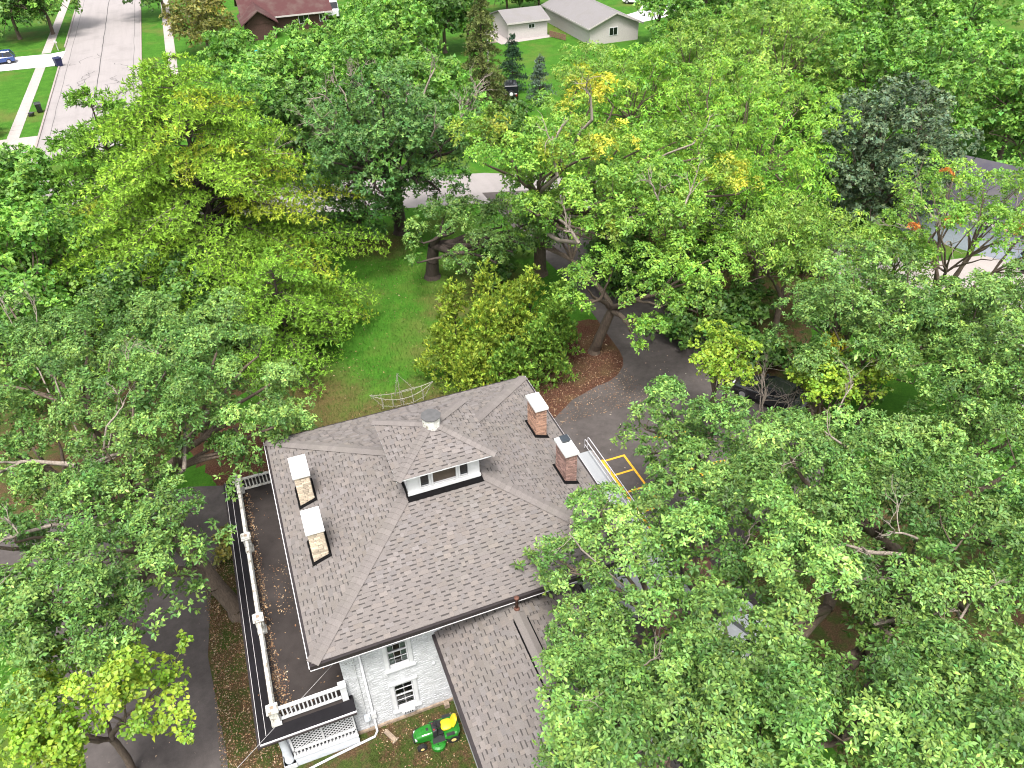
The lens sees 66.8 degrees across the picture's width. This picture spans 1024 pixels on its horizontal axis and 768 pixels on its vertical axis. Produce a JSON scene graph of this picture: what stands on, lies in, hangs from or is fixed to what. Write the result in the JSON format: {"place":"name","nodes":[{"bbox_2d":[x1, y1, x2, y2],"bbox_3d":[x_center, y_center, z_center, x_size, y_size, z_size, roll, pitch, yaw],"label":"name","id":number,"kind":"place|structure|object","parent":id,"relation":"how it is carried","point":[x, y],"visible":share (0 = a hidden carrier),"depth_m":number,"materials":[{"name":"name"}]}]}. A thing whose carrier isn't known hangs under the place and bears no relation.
{"place":"outdoors","nodes":[
{"label":"outdoors","id":0,"kind":"place"},
{"bbox_2d":[0,51,64,70],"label":"concrete driveway","id":1,"kind":"structure","parent":0,"point":[32,61],"depth_m":114.11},
{"bbox_2d":[7,0,69,138],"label":"sidewalk","id":2,"kind":"structure","parent":0,"point":[21,116],"depth_m":104.77,"materials":[{"name":"concrete"}]},
{"bbox_2d":[33,0,139,162],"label":"street","id":3,"kind":"structure","parent":0,"point":[121,41],"depth_m":115.13,"materials":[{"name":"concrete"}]},
{"bbox_2d":[0,238,291,522],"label":"woodland floor","id":4,"kind":"structure","parent":0,"point":[51,454],"depth_m":47.75,"materials":[{"name":"brown plant"}]},
{"bbox_2d":[0,142,88,280],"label":"maple tree","id":5,"kind":"object","parent":4,"relation":"on","point":[20,185],"visible":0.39,"depth_m":55.93,"materials":[{"name":"green plant"}]},
{"bbox_2d":[0,267,93,402],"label":"maple tree","id":6,"kind":"object","parent":4,"relation":"on","point":[44,304],"visible":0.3,"depth_m":46.01,"materials":[{"name":"green plant"}]},
{"bbox_2d":[0,187,115,343],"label":"maple tree","id":7,"kind":"object","parent":4,"relation":"on","point":[31,258],"visible":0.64,"depth_m":51.02,"materials":[{"name":"green plant"}]},
{"bbox_2d":[26,83,240,292],"bbox_3d":[-30.274,-15.771,60.122,15.694,14.941,16.878,-14,40,-16],"label":"deciduous tree","id":8,"kind":"object","parent":4,"relation":"on","point":[86,173],"visible":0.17,"depth_m":56.75,"materials":[{"name":"green plant"}]},
{"bbox_2d":[82,241,230,379],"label":"maple tree","id":9,"kind":"object","parent":4,"relation":"on","point":[119,287],"visible":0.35,"depth_m":48.73,"materials":[{"name":"green plant"}]},
{"bbox_2d":[39,51,391,389],"bbox_3d":[-21.191,-12.376,52.768,24.115,18.907,23.987,24,44,29],"label":"deciduous tree","id":10,"kind":"object","parent":4,"relation":"on","point":[222,171],"visible":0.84,"depth_m":50.93,"materials":[{"name":"green plant"}]},
{"bbox_2d":[222,247,360,397],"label":"deciduous tree","id":11,"kind":"object","parent":4,"relation":"on","point":[269,314],"visible":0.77,"depth_m":49.80,"materials":[{"name":"green plant"}]},
{"bbox_2d":[234,0,332,40],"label":"red roof house","id":12,"kind":"structure","parent":0,"point":[260,19],"depth_m":124.20,"materials":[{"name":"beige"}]},
{"bbox_2d":[310,216,581,426],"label":"lawn grass","id":13,"kind":"structure","parent":0,"point":[450,237],"depth_m":56.75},
{"bbox_2d":[0,0,1023,767],"bbox_3d":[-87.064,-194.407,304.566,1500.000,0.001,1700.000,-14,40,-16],"label":"ground","id":14,"kind":"structure","parent":0,"point":[14,84],"depth_m":63.90,"materials":[{"name":"green plant"}]},
{"bbox_2d":[0,0,47,39],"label":"maple tree","id":15,"kind":"object","parent":14,"relation":"on","point":[6,6],"visible":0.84,"depth_m":121.25,"materials":[{"name":"green plant"}]},
{"bbox_2d":[10,0,82,34],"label":"maple tree","id":16,"kind":"object","parent":14,"relation":"on","point":[56,3],"visible":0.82,"depth_m":122.95,"materials":[{"name":"green plant"}]},
{"bbox_2d":[0,486,230,767],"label":"asphalt drive","id":17,"kind":"structure","parent":14,"relation":"on","point":[202,750],"depth_m":34.93,"materials":[{"name":"asphalt"}]},
{"bbox_2d":[0,629,196,767],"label":"maple tree","id":18,"kind":"object","parent":17,"relation":"on","point":[54,742],"visible":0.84,"depth_m":24.41,"materials":[{"name":"green plant"}]},
{"bbox_2d":[0,279,322,572],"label":"oak tree","id":19,"kind":"object","parent":14,"relation":"on","point":[137,361],"visible":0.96,"depth_m":35.39,"materials":[{"name":"green plant"}]},
{"bbox_2d":[158,0,240,53],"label":"ornamental tree","id":20,"kind":"object","parent":14,"relation":"on","point":[197,12],"visible":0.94,"depth_m":109.79,"materials":[{"name":"green plant"}]},
{"bbox_2d":[192,27,265,93],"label":"maple tree","id":21,"kind":"object","parent":14,"relation":"on","point":[229,50],"visible":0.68,"depth_m":92.95,"materials":[{"name":"green plant"}]},
{"bbox_2d":[174,59,295,150],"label":"maple tree","id":22,"kind":"object","parent":14,"relation":"on","point":[262,85],"visible":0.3,"depth_m":72.86,"materials":[{"name":"green plant"}]},
{"bbox_2d":[190,423,293,485],"bbox_3d":[-12.099,5.635,43.886,17.170,0.001,8.448,8,39,12],"label":"mulch bed behind house","id":23,"kind":"object","parent":14,"relation":"on","point":[212,467],"visible":0.11,"depth_m":45.37,"materials":[{"name":"brown soil"}]},
{"bbox_2d":[208,555,360,767],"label":"littered strip","id":24,"kind":"object","parent":14,"relation":"on","point":[349,759],"visible":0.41,"depth_m":33.37,"materials":[{"name":"brown plant"}]},
{"bbox_2d":[0,481,240,728],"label":"oak tree","id":25,"kind":"object","parent":24,"relation":"on","point":[92,580],"visible":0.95,"depth_m":26.78,"materials":[{"name":"green plant"}]},
{"bbox_2d":[207,557,473,767],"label":"grass tufts","id":26,"kind":"object","parent":24,"relation":"on","point":[277,744],"visible":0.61,"depth_m":32.29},
{"bbox_2d":[225,26,344,113],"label":"maple tree","id":27,"kind":"object","parent":14,"relation":"on","point":[301,58],"visible":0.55,"depth_m":84.46,"materials":[{"name":"green plant"}]},
{"bbox_2d":[249,78,348,176],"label":"maple tree","id":28,"kind":"object","parent":14,"relation":"on","point":[300,100],"visible":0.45,"depth_m":73.68,"materials":[{"name":"green plant"}]},
{"bbox_2d":[279,12,347,74],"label":"maple tree","id":29,"kind":"object","parent":14,"relation":"on","point":[319,35],"visible":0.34,"depth_m":97.87,"materials":[{"name":"green plant"}]},
{"bbox_2d":[301,149,409,248],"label":"oak tree","id":30,"kind":"object","parent":14,"relation":"on","point":[378,204],"visible":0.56,"depth_m":62.11,"materials":[{"name":"green plant"}]},
{"bbox_2d":[303,11,416,125],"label":"maple tree","id":31,"kind":"object","parent":14,"relation":"on","point":[370,46],"visible":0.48,"depth_m":77.70,"materials":[{"name":"green plant"}]},
{"bbox_2d":[287,42,492,241],"bbox_3d":[-9.100,-17.820,60.782,17.124,16.456,15.056,-14,40,-16],"label":"oak tree","id":32,"kind":"object","parent":14,"relation":"on","point":[405,124],"visible":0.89,"depth_m":57.43,"materials":[{"name":"green plant"}]},
{"bbox_2d":[330,0,456,98],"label":"maple tree","id":33,"kind":"object","parent":14,"relation":"on","point":[394,15],"visible":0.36,"depth_m":86.34,"materials":[{"name":"green plant"}]},
{"bbox_2d":[355,701,476,767],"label":"worn lawn by wall","id":34,"kind":"structure","parent":14,"relation":"on","point":[363,749],"depth_m":31.68,"materials":[{"name":"green plant"}]},
{"bbox_2d":[412,713,459,751],"bbox_3d":[-3.097,14.186,31.647,1.920,1.110,1.280,-12,39,-14],"label":"riding mower","id":35,"kind":"object","parent":34,"relation":"on","point":[438,734],"visible":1,"depth_m":31.52,"materials":[{"name":"green metal"}]},
{"bbox_2d":[205,335,649,767],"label":"fallen leaves","id":36,"kind":"object","parent":14,"relation":"on","point":[227,686],"visible":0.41,"depth_m":34.39,"materials":[{"name":"brown plant"}]},
{"bbox_2d":[373,51,493,148],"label":"maple tree","id":37,"kind":"object","parent":14,"relation":"on","point":[438,79],"visible":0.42,"depth_m":79.09,"materials":[{"name":"green plant"}]},
{"bbox_2d":[412,317,465,387],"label":"cedar tree","id":38,"kind":"object","parent":14,"relation":"on","point":[440,332],"visible":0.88,"depth_m":49.11,"materials":[{"name":"green plant"}]},
{"bbox_2d":[418,0,477,53],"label":"broadleaf tree","id":39,"kind":"object","parent":14,"relation":"on","point":[452,6],"visible":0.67,"depth_m":107.29,"materials":[{"name":"green plant"}]},
{"bbox_2d":[433,276,483,354],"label":"cedar tree","id":40,"kind":"object","parent":14,"relation":"on","point":[455,299],"visible":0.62,"depth_m":50.66,"materials":[{"name":"green plant"}]},
{"bbox_2d":[263,376,684,767],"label":"house","id":41,"kind":"structure","parent":14,"relation":"on","point":[409,532],"depth_m":30.47,"materials":[{"name":"white paint"}]},
{"bbox_2d":[223,471,359,767],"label":"side porch","id":42,"kind":"object","parent":41,"relation":"attached to","point":[306,729],"visible":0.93,"depth_m":31.78,"materials":[{"name":"white wood"}]},
{"bbox_2d":[243,491,337,714],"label":"porch leaves","id":43,"kind":"object","parent":42,"relation":"on","point":[272,674],"visible":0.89,"depth_m":33.51,"materials":[{"name":"brown plant"}]},
{"bbox_2d":[381,638,415,674],"bbox_3d":[-4.474,10.262,30.040,1.230,2.180,0.430,-14,40,-16],"label":"window","id":44,"kind":"structure","parent":41,"relation":"in","point":[398,650],"depth_m":30.33,"materials":[{"name":"white paint"}]},
{"bbox_2d":[388,675,421,714],"bbox_3d":[-4.398,12.685,31.826,1.200,2.080,0.575,-14,40,-16],"label":"window","id":45,"kind":"structure","parent":41,"relation":"in","point":[401,690],"depth_m":32.08,"materials":[{"name":"white paint"}]},
{"bbox_2d":[458,256,511,339],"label":"cedar tree","id":46,"kind":"object","parent":14,"relation":"on","point":[483,281],"visible":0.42,"depth_m":51.37,"materials":[{"name":"green plant"}]},
{"bbox_2d":[460,0,510,126],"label":"spruce tree","id":47,"kind":"object","parent":14,"relation":"on","point":[480,47],"visible":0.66,"depth_m":85.46,"materials":[{"name":"green plant"}]},
{"bbox_2d":[401,193,574,280],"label":"oak tree","id":48,"kind":"object","parent":14,"relation":"on","point":[464,244],"visible":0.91,"depth_m":56.08,"materials":[{"name":"green plant"}]},
{"bbox_2d":[498,33,528,91],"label":"spruce tree","id":49,"kind":"object","parent":14,"relation":"on","point":[508,62],"visible":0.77,"depth_m":96.72,"materials":[{"name":"green plant"}]},
{"bbox_2d":[490,30,549,43],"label":"shed apron","id":50,"kind":"object","parent":14,"relation":"on","point":[501,40],"visible":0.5,"depth_m":118.82,"materials":[{"name":"concrete"}]},
{"bbox_2d":[490,5,549,39],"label":"garden shed","id":51,"kind":"structure","parent":50,"relation":"on","point":[525,22],"depth_m":118.56,"materials":[{"name":"beige"}]},
{"bbox_2d":[477,319,622,417],"bbox_3d":[2.326,-0.196,50.896,8.116,0.001,16.637,28,47,33],"label":"mulch bed by cedars","id":52,"kind":"object","parent":14,"relation":"on","point":[587,327],"visible":0.31,"depth_m":51.73,"materials":[{"name":"brown soil"}]},
{"bbox_2d":[439,341,498,394],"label":"cedar tree","id":53,"kind":"object","parent":52,"relation":"on","point":[472,354],"visible":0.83,"depth_m":47.90,"materials":[{"name":"green plant"}]},
{"bbox_2d":[452,291,509,369],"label":"cedar tree","id":54,"kind":"object","parent":52,"relation":"on","point":[481,332],"visible":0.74,"depth_m":49.37,"materials":[{"name":"green plant"}]},
{"bbox_2d":[482,278,534,350],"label":"cedar tree","id":55,"kind":"object","parent":52,"relation":"on","point":[516,293],"visible":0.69,"depth_m":49.90,"materials":[{"name":"green plant"}]},
{"bbox_2d":[485,334,548,391],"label":"cedar tree","id":56,"kind":"object","parent":52,"relation":"on","point":[513,353],"visible":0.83,"depth_m":47.66,"materials":[{"name":"green plant"}]},
{"bbox_2d":[503,263,551,348],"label":"cedar tree","id":57,"kind":"object","parent":52,"relation":"on","point":[529,284],"visible":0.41,"depth_m":50.77,"materials":[{"name":"green plant"}]},
{"bbox_2d":[508,313,578,392],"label":"cedar tree","id":58,"kind":"object","parent":52,"relation":"on","point":[539,344],"visible":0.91,"depth_m":48.67,"materials":[{"name":"green plant"}]},
{"bbox_2d":[524,293,585,369],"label":"cedar tree","id":59,"kind":"object","parent":52,"relation":"on","point":[558,312],"visible":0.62,"depth_m":50.06,"materials":[{"name":"green plant"}]},
{"bbox_2d":[490,190,745,355],"bbox_3d":[6.011,-7.660,52.276,11.692,10.306,21.870,-14,40,-16],"label":"oak tree","id":60,"kind":"object","parent":52,"relation":"on","point":[697,280],"visible":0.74,"depth_m":45.09,"materials":[{"name":"green plant"}]},
{"bbox_2d":[541,0,643,43],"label":"bungalow","id":61,"kind":"object","parent":14,"relation":"on","point":[585,20],"visible":0.98,"depth_m":116.30,"materials":[{"name":"beige"}]},
{"bbox_2d":[551,39,646,123],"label":"ash tree","id":62,"kind":"object","parent":14,"relation":"on","point":[590,47],"visible":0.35,"depth_m":84.31,"materials":[{"name":"green plant"}]},
{"bbox_2d":[444,61,764,277],"bbox_3d":[5.602,-12.365,52.468,16.805,17.394,18.495,-26,44,-28],"label":"oak tree","id":63,"kind":"object","parent":14,"relation":"on","point":[613,174],"visible":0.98,"depth_m":48.59,"materials":[{"name":"green plant"}]},
{"bbox_2d":[577,229,660,294],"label":"tree","id":64,"kind":"object","parent":14,"relation":"on","point":[629,242],"visible":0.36,"depth_m":59.82,"materials":[{"name":"green plant"}]},
{"bbox_2d":[573,33,706,169],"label":"locust tree","id":65,"kind":"object","parent":14,"relation":"on","point":[660,63],"visible":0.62,"depth_m":68.52,"materials":[{"name":"green plant"}]},
{"bbox_2d":[510,468,771,767],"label":"oak tree","id":66,"kind":"object","parent":14,"relation":"on","point":[642,701],"visible":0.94,"depth_m":23.28,"materials":[{"name":"green plant"}]},
{"bbox_2d":[483,190,824,678],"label":"parking lot","id":67,"kind":"structure","parent":14,"relation":"on","point":[598,427],"depth_m":48.95,"materials":[{"name":"asphalt"}]},
{"bbox_2d":[645,307,704,350],"bbox_3d":[11.436,-4.068,53.691,4.285,2.533,3.756,24,44,29],"label":"shrub","id":68,"kind":"object","parent":67,"relation":"on","point":[678,325],"visible":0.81,"depth_m":52.82,"materials":[{"name":"green plant"}]},
{"bbox_2d":[687,318,763,443],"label":"maple tree","id":69,"kind":"object","parent":67,"relation":"on","point":[727,358],"visible":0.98,"depth_m":41.51,"materials":[{"name":"green plant"}]},
{"bbox_2d":[609,354,888,545],"bbox_3d":[10.274,4.532,35.260,11.654,11.572,8.866,-14,40,-16],"label":"oak tree","id":70,"kind":"object","parent":67,"relation":"on","point":[695,443],"visible":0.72,"depth_m":32.76,"materials":[{"name":"green plant"}]},
{"bbox_2d":[732,372,810,414],"bbox_3d":[16.150,0.444,48.366,4.610,1.490,1.980,27,46,32],"label":"sedan","id":71,"kind":"object","parent":67,"relation":"on","point":[779,383],"visible":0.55,"depth_m":47.70,"materials":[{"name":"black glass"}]},
{"bbox_2d":[645,0,735,61],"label":"maple tree","id":72,"kind":"object","parent":14,"relation":"on","point":[686,6],"visible":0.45,"depth_m":98.86,"materials":[{"name":"green plant"}]},
{"bbox_2d":[634,8,777,130],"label":"ash tree","id":73,"kind":"object","parent":14,"relation":"on","point":[695,38],"visible":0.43,"depth_m":78.92,"materials":[{"name":"green plant"}]},
{"bbox_2d":[664,44,794,167],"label":"ash tree","id":74,"kind":"object","parent":14,"relation":"on","point":[729,116],"visible":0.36,"depth_m":69.45,"materials":[{"name":"green plant"}]},
{"bbox_2d":[716,0,833,69],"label":"broadleaf tree","id":75,"kind":"object","parent":14,"relation":"on","point":[767,8],"visible":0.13,"depth_m":90.24,"materials":[{"name":"green plant"}]},
{"bbox_2d":[705,0,870,132],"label":"ash tree","id":76,"kind":"object","parent":14,"relation":"on","point":[782,21],"visible":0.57,"depth_m":78.14,"materials":[{"name":"green plant"}]},
{"bbox_2d":[736,474,1023,767],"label":"shaded ground under oaks","id":77,"kind":"structure","parent":14,"relation":"on","point":[829,627],"depth_m":36.26,"materials":[{"name":"brown plant"}]},
{"bbox_2d":[653,408,1023,767],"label":"oak tree","id":78,"kind":"object","parent":77,"relation":"on","point":[905,703],"visible":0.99,"depth_m":23.72,"materials":[{"name":"green plant"}]},
{"bbox_2d":[900,306,1023,507],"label":"oak tree","id":79,"kind":"object","parent":77,"relation":"on","point":[978,382],"visible":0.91,"depth_m":35.76,"materials":[{"name":"green plant"}]},
{"bbox_2d":[967,458,1023,612],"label":"oak tree","id":80,"kind":"object","parent":77,"relation":"on","point":[1020,501],"visible":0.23,"depth_m":32.72,"materials":[{"name":"green plant"}]},
{"bbox_2d":[803,3,968,137],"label":"maple tree","id":81,"kind":"object","parent":14,"relation":"on","point":[871,41],"visible":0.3,"depth_m":73.82,"materials":[{"name":"green plant"}]},
{"bbox_2d":[798,0,976,85],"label":"maple tree","id":82,"kind":"object","parent":14,"relation":"on","point":[876,14],"visible":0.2,"depth_m":82.24,"materials":[{"name":"green plant"}]},
{"bbox_2d":[851,215,938,310],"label":"ash tree","id":83,"kind":"object","parent":14,"relation":"on","point":[896,263],"visible":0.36,"depth_m":50.84,"materials":[{"name":"green plant"}]},
{"bbox_2d":[808,72,985,239],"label":"purple leaf tree","id":84,"kind":"object","parent":14,"relation":"on","point":[881,157],"visible":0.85,"depth_m":59.39,"materials":[{"name":"plant"}]},
{"bbox_2d":[867,13,1013,150],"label":"maple tree","id":85,"kind":"object","parent":14,"relation":"on","point":[918,65],"visible":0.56,"depth_m":67.61,"materials":[{"name":"green plant"}]},
{"bbox_2d":[873,143,1023,349],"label":"oak tree","id":86,"kind":"object","parent":14,"relation":"on","point":[999,211],"visible":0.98,"depth_m":47.03,"materials":[{"name":"green plant"}]},
{"bbox_2d":[891,257,1023,444],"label":"oak tree","id":87,"kind":"object","parent":14,"relation":"on","point":[989,292],"visible":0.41,"depth_m":39.22,"materials":[{"name":"green plant"}]},
{"bbox_2d":[895,0,1023,62],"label":"maple tree","id":88,"kind":"object","parent":14,"relation":"on","point":[987,12],"visible":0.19,"depth_m":87.68,"materials":[{"name":"green plant"}]},
{"bbox_2d":[896,155,1023,261],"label":"dark roof house","id":89,"kind":"structure","parent":14,"relation":"on","point":[988,165],"depth_m":63.03,"materials":[{"name":"grey"}]},
{"bbox_2d":[960,2,1023,159],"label":"maple tree","id":90,"kind":"object","parent":14,"relation":"on","point":[1016,40],"visible":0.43,"depth_m":72.36,"materials":[{"name":"green plant"}]},
{"bbox_2d":[974,68,1023,166],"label":"maple tree","id":91,"kind":"object","parent":14,"relation":"on","point":[1004,124],"visible":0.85,"depth_m":68.83,"materials":[{"name":"green plant"}]},
{"bbox_2d":[40,173,1023,353],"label":"cross street","id":92,"kind":"structure","parent":0,"point":[480,184],"depth_m":74.84,"materials":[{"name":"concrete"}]},
{"bbox_2d":[579,437,690,621],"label":"entrance ramp","id":93,"kind":"structure","parent":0,"point":[590,459],"depth_m":42.53,"materials":[{"name":"concrete"}]},
{"bbox_2d":[634,224,841,454],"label":"woodland floor","id":94,"kind":"structure","parent":0,"point":[796,326],"depth_m":56.70,"materials":[{"name":"brown plant"}]},
{"bbox_2d":[597,129,763,274],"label":"locust tree","id":95,"kind":"object","parent":94,"relation":"on","point":[720,204],"visible":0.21,"depth_m":56.09,"materials":[{"name":"green plant"}]},
{"bbox_2d":[681,310,759,362],"bbox_3d":[13.920,-3.145,52.192,5.249,3.137,4.379,-3,38,-1],"label":"shrub","id":96,"kind":"object","parent":94,"relation":"on","point":[739,322],"visible":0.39,"depth_m":51.95,"materials":[{"name":"green plant"}]},
{"bbox_2d":[696,276,778,327],"bbox_3d":[16.177,-5.546,54.806,6.384,3.302,5.623,-14,40,-16],"label":"shrub","id":97,"kind":"object","parent":94,"relation":"on","point":[745,300],"visible":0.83,"depth_m":53.88,"materials":[{"name":"green plant"}]},
{"bbox_2d":[622,52,862,227],"bbox_3d":[17.850,-18.540,62.670,18.159,14.131,14.054,15,41,20],"label":"locust tree","id":98,"kind":"object","parent":94,"relation":"on","point":[740,137],"visible":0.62,"depth_m":59.93,"materials":[{"name":"green plant"}]},
{"bbox_2d":[684,136,845,289],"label":"locust tree","id":99,"kind":"object","parent":94,"relation":"on","point":[803,164],"visible":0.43,"depth_m":54.16,"materials":[{"name":"green plant"}]},
{"bbox_2d":[740,326,809,385],"bbox_3d":[17.153,-1.995,50.934,4.440,2.417,5.522,-14,40,-16],"label":"shrub","id":100,"kind":"object","parent":94,"relation":"on","point":[773,358],"visible":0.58,"depth_m":50.37,"materials":[{"name":"green plant"}]},
{"bbox_2d":[708,190,899,335],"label":"ash tree","id":101,"kind":"object","parent":94,"relation":"on","point":[776,223],"visible":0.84,"depth_m":49.18,"materials":[{"name":"green plant"}]},
{"bbox_2d":[785,351,877,454],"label":"maple tree","id":102,"kind":"object","parent":94,"relation":"on","point":[816,387],"visible":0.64,"depth_m":40.57,"materials":[{"name":"green plant"}]},
{"bbox_2d":[758,235,979,423],"bbox_3d":[19.336,-2.307,42.876,10.463,12.661,9.866,16,41,21],"label":"oak tree","id":103,"kind":"object","parent":94,"relation":"on","point":[864,321],"visible":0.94,"depth_m":39.81,"materials":[{"name":"green plant"}]},
{"bbox_2d":[845,356,900,432],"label":"maple tree","id":104,"kind":"object","parent":94,"relation":"on","point":[871,374],"visible":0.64,"depth_m":40.72,"materials":[{"name":"green plant"}]},
{"bbox_2d":[856,255,1023,313],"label":"house driveway","id":105,"kind":"structure","parent":0,"point":[987,265],"depth_m":61.15,"materials":[{"name":"concrete"}]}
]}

